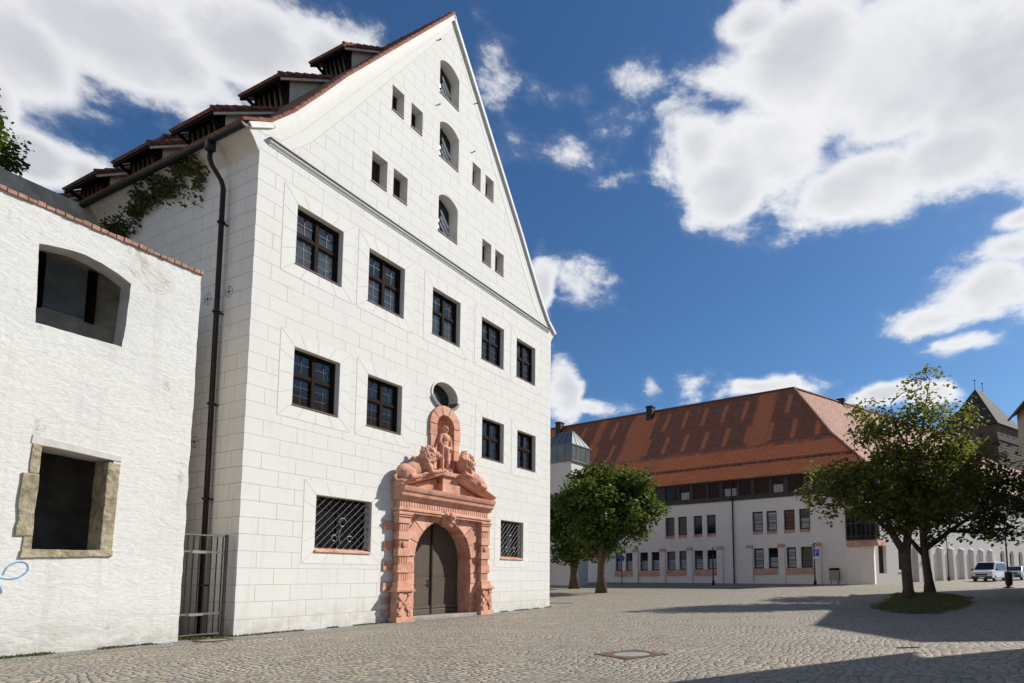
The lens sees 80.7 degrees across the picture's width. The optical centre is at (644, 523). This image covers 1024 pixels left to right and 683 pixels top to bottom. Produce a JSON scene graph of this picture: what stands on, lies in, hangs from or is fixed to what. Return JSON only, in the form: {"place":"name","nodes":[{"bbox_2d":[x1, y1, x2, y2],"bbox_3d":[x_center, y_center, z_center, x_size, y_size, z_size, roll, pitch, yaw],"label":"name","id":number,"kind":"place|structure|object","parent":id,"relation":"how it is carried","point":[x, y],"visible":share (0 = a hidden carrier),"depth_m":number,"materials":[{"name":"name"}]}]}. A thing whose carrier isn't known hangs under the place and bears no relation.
{"place":"outdoors","nodes":[
{"label":"outdoors","id":0,"kind":"place"},
{"bbox_2d":[178,634,220,641],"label":"alley floor","id":1,"kind":"structure","parent":0,"point":[186,636],"depth_m":15.15,"materials":[{"name":"grey stone"}]},
{"bbox_2d":[0,605,577,663],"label":"pavement","id":2,"kind":"structure","parent":0,"point":[158,645],"depth_m":15.14,"materials":[{"name":"grey stone"}]},
{"bbox_2d":[192,638,233,641],"bbox_3d":[-10.358,2.798,14.052,0.800,0.022,0.800,-1,-5,0],"label":"drain cover","id":3,"kind":"object","parent":2,"relation":"on","point":[213,640],"visible":1,"depth_m":13.98,"materials":[{"name":"grey metal"}]},
{"bbox_2d":[0,606,551,658],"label":"weeds","id":4,"kind":"object","parent":2,"relation":"on","point":[197,637],"visible":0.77,"depth_m":14.41,"materials":[{"name":"green plant"}]},
{"bbox_2d":[0,577,1023,682],"bbox_3d":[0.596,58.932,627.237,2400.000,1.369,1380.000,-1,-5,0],"label":"cobbled square","id":5,"kind":"structure","parent":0,"point":[760,633],"depth_m":11.97,"materials":[{"name":"grey stone"}]},
{"bbox_2d":[0,88,34,176],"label":"garden tree","id":6,"kind":"object","parent":5,"relation":"on","point":[7,163],"visible":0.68,"depth_m":18.32,"materials":[{"name":"green plant"}]},
{"bbox_2d":[0,167,203,656],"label":"ruined house","id":7,"kind":"structure","parent":5,"relation":"on","point":[98,335],"depth_m":12.95,"materials":[{"name":"paint"}]},
{"bbox_2d":[14,444,120,557],"bbox_3d":[-12.174,-0.401,12.273,0.560,2.285,1.590,-3,-6,24],"label":"stone window frame","id":8,"kind":"structure","parent":7,"relation":"in","point":[106,476],"depth_m":12.61,"materials":[{"name":"beige stone"}]},
{"bbox_2d":[178,533,228,636],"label":"iron gate","id":9,"kind":"structure","parent":7,"relation":"attached to","point":[222,612],"depth_m":14.70,"materials":[{"name":"grey metal"}]},
{"bbox_2d":[58,11,556,635],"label":"gabled building","id":10,"kind":"structure","parent":5,"relation":"on","point":[372,403],"depth_m":19.40,"materials":[{"name":"paint"}]},
{"bbox_2d":[97,151,209,237],"bbox_3d":[-15.334,-9.141,17.900,6.135,2.932,0.653,-3,-6,24],"label":"ivy","id":11,"kind":"object","parent":10,"relation":"attached to","point":[140,206],"visible":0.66,"depth_m":17.75,"materials":[{"name":"green plant"}]},
{"bbox_2d":[277,326,351,432],"bbox_3d":[-9.917,-4.212,17.545,0.335,2.550,2.350,-3,-6,24],"label":"window","id":12,"kind":"structure","parent":10,"relation":"in","point":[289,339],"depth_m":17.50,"materials":[{"name":"white paint"}]},
{"bbox_2d":[280,182,355,304],"bbox_3d":[-10.032,-8.428,17.881,0.423,2.650,2.390,-3,-6,24],"label":"window","id":13,"kind":"structure","parent":10,"relation":"in","point":[297,257],"depth_m":17.84,"materials":[{"name":"white paint"}]},
{"bbox_2d":[301,479,381,564],"bbox_3d":[-9.448,0.046,18.191,0.430,2.440,2.770,-3,-6,24],"label":"window","id":14,"kind":"structure","parent":10,"relation":"in","point":[333,532],"depth_m":18.14,"materials":[{"name":"white paint"}]},
{"bbox_2d":[355,357,411,447],"bbox_3d":[-8.899,-4.011,19.820,0.335,2.550,2.290,-3,-6,24],"label":"window","id":15,"kind":"structure","parent":10,"relation":"in","point":[364,367],"depth_m":19.79,"materials":[{"name":"white wood"}]},
{"bbox_2d":[356,229,413,333],"bbox_3d":[-9.010,-8.226,20.165,0.423,2.650,2.370,-3,-6,24],"label":"window","id":16,"kind":"structure","parent":10,"relation":"in","point":[369,285],"depth_m":20.12,"materials":[{"name":"white paint"}]},
{"bbox_2d":[412,525,430,614],"bbox_3d":[-8.331,1.588,21.335,0.143,3.470,1.430,-3,-6,24],"label":"door leaf","id":17,"kind":"structure","parent":10,"relation":"in","point":[422,556],"depth_m":21.62,"materials":[{"name":"wood"}]},
{"bbox_2d":[429,523,458,613],"bbox_3d":[-7.754,1.704,22.652,0.120,3.470,1.485,-3,-6,24],"label":"door leaf","id":18,"kind":"structure","parent":10,"relation":"in","point":[444,557],"depth_m":22.57,"materials":[{"name":"brown wood"}]},
{"bbox_2d":[423,271,467,359],"bbox_3d":[-7.844,-7.996,22.772,0.423,2.650,2.360,-3,-6,24],"label":"window","id":19,"kind":"structure","parent":10,"relation":"in","point":[441,336],"depth_m":22.74,"materials":[{"name":"white paint"}]},
{"bbox_2d":[431,380,459,410],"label":"oval window","id":20,"kind":"structure","parent":10,"relation":"in","point":[439,396],"depth_m":22.76,"materials":[{"name":"white glass"}]},
{"bbox_2d":[474,302,509,380],"bbox_3d":[-6.668,-7.774,25.292,0.335,2.650,2.340,-3,-6,24],"label":"window","id":21,"kind":"structure","parent":10,"relation":"in","point":[480,312],"depth_m":25.28,"materials":[{"name":"white paint"}]},
{"bbox_2d":[475,404,509,473],"bbox_3d":[-6.585,-3.554,24.992,0.335,2.550,2.300,-3,-6,24],"label":"window","id":22,"kind":"structure","parent":10,"relation":"in","point":[480,411],"depth_m":24.98,"materials":[{"name":"white paint"}]},
{"bbox_2d":[494,510,528,567],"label":"window","id":23,"kind":"structure","parent":10,"relation":"in","point":[506,548],"depth_m":25.93,"materials":[{"name":"white stone"}]},
{"bbox_2d":[510,325,539,395],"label":"window","id":24,"kind":"structure","parent":10,"relation":"in","point":[515,333],"depth_m":27.49,"materials":[{"name":"white paint"}]},
{"bbox_2d":[511,418,540,481],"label":"window","id":25,"kind":"structure","parent":10,"relation":"in","point":[521,471],"depth_m":27.19,"materials":[{"name":"white wood"}]},
{"bbox_2d":[550,431,590,585],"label":"stair tower","id":26,"kind":"structure","parent":5,"relation":"on","point":[570,451],"depth_m":59.44,"materials":[{"name":"plaster"},{"name":"metal"},{"name":"glass"}]},
{"bbox_2d":[550,475,595,588],"bbox_3d":[-5.971,0.683,50.361,7.820,9.884,8.468,-4,-6,33],"label":"maple tree","id":27,"kind":"object","parent":5,"relation":"on","point":[565,553],"visible":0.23,"depth_m":48.95,"materials":[{"name":"green plant"}]},
{"bbox_2d":[550,460,670,592],"bbox_3d":[-2.801,0.167,42.585,8.223,9.804,8.200,5,-7,-44],"label":"maple tree","id":28,"kind":"object","parent":5,"relation":"on","point":[605,508],"visible":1,"depth_m":41.47,"materials":[{"name":"green plant"}]},
{"bbox_2d":[619,555,624,584],"bbox_3d":[-2.264,4.587,57.798,0.600,2.950,0.145,-1,-5,0],"label":"road sign","id":29,"kind":"object","parent":5,"relation":"on","point":[621,558],"visible":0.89,"depth_m":57.84,"materials":[{"name":"metal"}]},
{"bbox_2d":[594,649,668,659],"bbox_3d":[-0.246,2.398,10.725,0.980,0.024,0.980,4,-7,-40],"label":"manhole cover","id":30,"kind":"object","parent":5,"relation":"on","point":[630,654],"visible":0.98,"depth_m":10.65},
{"bbox_2d":[711,544,714,584],"bbox_3d":[6.459,3.862,55.374,0.380,3.890,0.380,-1,-5,0],"label":"street lamp","id":31,"kind":"object","parent":5,"relation":"on","point":[712,547],"visible":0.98,"depth_m":55.32,"materials":[{"name":"metal"}]},
{"bbox_2d":[550,387,1023,584],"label":"long building","id":32,"kind":"structure","parent":5,"relation":"on","point":[728,475],"depth_m":61.89,"materials":[{"name":"white paint"}]},
{"bbox_2d":[616,554,621,570],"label":"window","id":33,"kind":"structure","parent":32,"relation":"in","point":[618,563],"depth_m":66.70,"materials":[{"name":"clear glass"}]},
{"bbox_2d":[626,553,632,570],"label":"window","id":34,"kind":"structure","parent":32,"relation":"in","point":[628,555],"depth_m":65.97,"materials":[{"name":"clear glass"}]},
{"bbox_2d":[640,520,646,539],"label":"window","id":35,"kind":"structure","parent":32,"relation":"in","point":[644,520],"depth_m":65.41,"materials":[{"name":"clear glass"}]},
{"bbox_2d":[641,552,647,569],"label":"window","id":36,"kind":"structure","parent":32,"relation":"in","point":[644,556],"depth_m":65.01,"materials":[{"name":"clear glass"}]},
{"bbox_2d":[652,552,659,569],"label":"window","id":37,"kind":"structure","parent":32,"relation":"in","point":[655,555],"depth_m":64.31,"materials":[{"name":"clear glass"}]},
{"bbox_2d":[652,488,661,500],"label":"window","id":38,"kind":"structure","parent":32,"relation":"in","point":[658,492],"depth_m":64.57,"materials":[{"name":"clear glass"}]},
{"bbox_2d":[665,518,674,538],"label":"window","id":39,"kind":"structure","parent":32,"relation":"in","point":[670,530],"depth_m":63.69,"materials":[{"name":"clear glass"}]},
{"bbox_2d":[665,487,677,501],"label":"window","id":40,"kind":"structure","parent":32,"relation":"in","point":[671,493],"depth_m":63.77,"materials":[{"name":"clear glass"}]},
{"bbox_2d":[668,551,675,569],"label":"window","id":41,"kind":"structure","parent":32,"relation":"in","point":[671,555],"depth_m":63.33,"materials":[{"name":"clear glass"}]},
{"bbox_2d":[678,517,686,537],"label":"window","id":42,"kind":"structure","parent":32,"relation":"in","point":[682,520],"depth_m":62.95,"materials":[{"name":"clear glass"}]},
{"bbox_2d":[680,551,686,569],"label":"window","id":43,"kind":"structure","parent":32,"relation":"in","point":[683,556],"depth_m":62.63,"materials":[{"name":"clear glass"}]},
{"bbox_2d":[680,485,689,500],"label":"window","id":44,"kind":"structure","parent":32,"relation":"in","point":[684,490],"depth_m":62.95,"materials":[{"name":"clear glass"}]},
{"bbox_2d":[694,516,701,537],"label":"window","id":45,"kind":"structure","parent":32,"relation":"in","point":[697,519],"depth_m":62.06,"materials":[{"name":"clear glass"}]},
{"bbox_2d":[695,550,702,568],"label":"window","id":46,"kind":"structure","parent":32,"relation":"in","point":[698,554],"depth_m":61.74,"materials":[{"name":"grey glass"}]},
{"bbox_2d":[693,484,706,499],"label":"window","id":47,"kind":"structure","parent":32,"relation":"in","point":[700,490],"depth_m":62.06,"materials":[{"name":"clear glass"}]},
{"bbox_2d":[707,515,715,536],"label":"window","id":48,"kind":"structure","parent":32,"relation":"in","point":[711,519],"depth_m":61.28,"materials":[{"name":"black glass"}]},
{"bbox_2d":[708,550,716,568],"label":"window","id":49,"kind":"structure","parent":32,"relation":"in","point":[709,551],"depth_m":61.01,"materials":[{"name":"black glass"}]},
{"bbox_2d":[709,483,719,497],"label":"window","id":50,"kind":"structure","parent":32,"relation":"in","point":[714,490],"depth_m":61.27,"materials":[{"name":"black glass"}]},
{"bbox_2d":[723,481,736,496],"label":"window","id":51,"kind":"structure","parent":32,"relation":"in","point":[726,485],"depth_m":60.43,"materials":[{"name":"white glass"}]},
{"bbox_2d":[739,480,750,495],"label":"window","id":52,"kind":"structure","parent":32,"relation":"in","point":[745,485],"depth_m":59.59,"materials":[{"name":"black glass"}]},
{"bbox_2d":[753,512,762,534],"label":"window","id":53,"kind":"structure","parent":32,"relation":"in","point":[757,516],"depth_m":58.80,"materials":[{"name":"grey glass"}]},
{"bbox_2d":[754,548,763,567],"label":"window","id":54,"kind":"structure","parent":32,"relation":"in","point":[759,553],"depth_m":58.47,"materials":[{"name":"grey glass"}]},
{"bbox_2d":[755,478,769,494],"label":"window","id":55,"kind":"structure","parent":32,"relation":"in","point":[762,486],"depth_m":58.70,"materials":[{"name":"black glass"}]},
{"bbox_2d":[767,511,776,533],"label":"window","id":56,"kind":"structure","parent":32,"relation":"in","point":[771,515],"depth_m":58.09,"materials":[{"name":"grey glass"}]},
{"bbox_2d":[769,548,777,567],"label":"window","id":57,"kind":"structure","parent":32,"relation":"in","point":[773,552],"depth_m":57.76,"materials":[{"name":"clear glass"}]},
{"bbox_2d":[772,476,783,492],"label":"window","id":58,"kind":"structure","parent":32,"relation":"in","point":[777,482],"depth_m":57.90,"materials":[{"name":"white glass"}]},
{"bbox_2d":[784,510,794,532],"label":"window","id":59,"kind":"structure","parent":32,"relation":"in","point":[789,515],"depth_m":57.22,"materials":[{"name":"brown glass"}]},
{"bbox_2d":[787,547,796,567],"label":"window","id":60,"kind":"structure","parent":32,"relation":"in","point":[791,551],"depth_m":56.87,"materials":[{"name":"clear glass"}]},
{"bbox_2d":[788,474,803,491],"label":"window","id":61,"kind":"structure","parent":32,"relation":"in","point":[794,481],"depth_m":57.06,"materials":[{"name":"glass"}]},
{"bbox_2d":[799,509,810,532],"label":"window","id":62,"kind":"structure","parent":32,"relation":"in","point":[804,515],"depth_m":56.48,"materials":[{"name":"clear glass"}]},
{"bbox_2d":[801,547,812,567],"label":"window","id":63,"kind":"structure","parent":32,"relation":"in","point":[807,552],"depth_m":56.14,"materials":[{"name":"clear glass"}]},
{"bbox_2d":[806,473,818,489],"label":"window","id":64,"kind":"structure","parent":32,"relation":"in","point":[807,477],"depth_m":56.33,"materials":[{"name":"clear glass"}]},
{"bbox_2d":[878,546,883,572],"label":"window","id":65,"kind":"structure","parent":32,"relation":"in","point":[880,548],"depth_m":55.42,"materials":[{"name":"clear glass"}]},
{"bbox_2d":[898,551,900,568],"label":"window","id":66,"kind":"structure","parent":32,"relation":"in","point":[898,551],"depth_m":57.52,"materials":[{"name":"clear glass"}]},
{"bbox_2d":[809,540,818,584],"bbox_3d":[15.517,3.536,53.488,0.860,4.100,0.312,-1,-5,0],"label":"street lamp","id":67,"kind":"object","parent":5,"relation":"on","point":[816,553],"visible":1,"depth_m":53.45,"materials":[{"name":"metal"}]},
{"bbox_2d":[829,568,839,583],"bbox_3d":[17.586,4.891,54.197,0.900,1.550,0.140,-4,-6,30],"label":"notice board","id":68,"kind":"object","parent":5,"relation":"on","point":[834,573],"visible":0.96,"depth_m":54.17,"materials":[{"name":"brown wood"}]},
{"bbox_2d":[871,591,976,613],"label":"grass","id":69,"kind":"structure","parent":5,"relation":"on","point":[925,601],"depth_m":25.84,"materials":[{"name":"green plant"}]},
{"bbox_2d":[793,363,1007,598],"bbox_3d":[13.008,-2.176,30.514,10.580,12.499,6.175,-1,-5,0],"label":"chestnut tree","id":70,"kind":"object","parent":69,"relation":"on","point":[917,488],"visible":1,"depth_m":29.66,"materials":[{"name":"green plant"}]},
{"bbox_2d":[868,433,1023,591],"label":"chestnut tree","id":71,"kind":"object","parent":69,"relation":"on","point":[995,516],"visible":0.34,"depth_m":35.53,"materials":[{"name":"green plant"}]},
{"bbox_2d":[946,537,949,580],"bbox_3d":[31.235,3.291,60.325,0.440,5.210,0.418,-1,-5,0],"label":"street lamp","id":72,"kind":"object","parent":5,"relation":"on","point":[948,577],"visible":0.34,"depth_m":60.24,"materials":[{"name":"metal"}]},
{"bbox_2d":[943,380,1022,498],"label":"brick tower","id":73,"kind":"structure","parent":5,"relation":"on","point":[1000,427],"depth_m":94.95,"materials":[{"name":"brown brick"}]},
{"bbox_2d":[971,562,1006,581],"bbox_3d":[34.361,4.798,58.334,4.750,1.970,2.428,4,-7,-42],"label":"van","id":74,"kind":"object","parent":5,"relation":"on","point":[986,571],"visible":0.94,"depth_m":57.30,"materials":[{"name":"white metal"}]},
{"bbox_2d":[992,588,1013,603],"bbox_3d":[21.394,4.247,35.188,0.260,0.349,18.572,-3,-6,29],"label":"paving strip","id":75,"kind":"object","parent":5,"relation":"on","point":[1003,597],"visible":0.92,"depth_m":33.18,"materials":[{"name":"grey stone"}]},
{"bbox_2d":[1003,508,1014,587],"bbox_3d":[27.117,1.577,43.917,0.720,6.560,0.685,-1,-5,0],"label":"street lamp","id":76,"kind":"object","parent":5,"relation":"on","point":[1006,558],"visible":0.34,"depth_m":43.79,"materials":[{"name":"metal"}]},
{"bbox_2d":[1001,588,1022,603],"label":"paving strip","id":77,"kind":"object","parent":5,"relation":"on","point":[1013,598],"visible":0.95,"depth_m":32.24,"materials":[{"name":"grey stone"}]},
{"bbox_2d":[1006,566,1023,579],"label":"car","id":78,"kind":"object","parent":5,"relation":"on","point":[1017,571],"visible":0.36,"depth_m":60.44,"materials":[{"name":"silver metal"}]},
{"bbox_2d":[1007,401,1023,498],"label":"corner house","id":79,"kind":"structure","parent":5,"relation":"on","point":[1019,411],"depth_m":43.75,"materials":[{"name":"tile"}]},
{"bbox_2d":[1009,588,1023,601],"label":"paving strip","id":80,"kind":"object","parent":5,"relation":"on","point":[1017,594],"visible":0.97,"depth_m":35.05,"materials":[{"name":"grey stone"}]},
{"bbox_2d":[1004,571,1012,586],"bbox_3d":[26.993,4.142,43.378,0.560,1.270,0.546,1,-6,-20],"label":"litter bin","id":81,"kind":"object","parent":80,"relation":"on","point":[1008,575],"visible":0.98,"depth_m":43.20,"materials":[{"name":"metal"}]},
{"bbox_2d":[0,0,1023,429],"label":"sky","id":82,"kind":"structure","parent":0,"point":[713,199],"materials":[{"name":"blue"}]}
]}

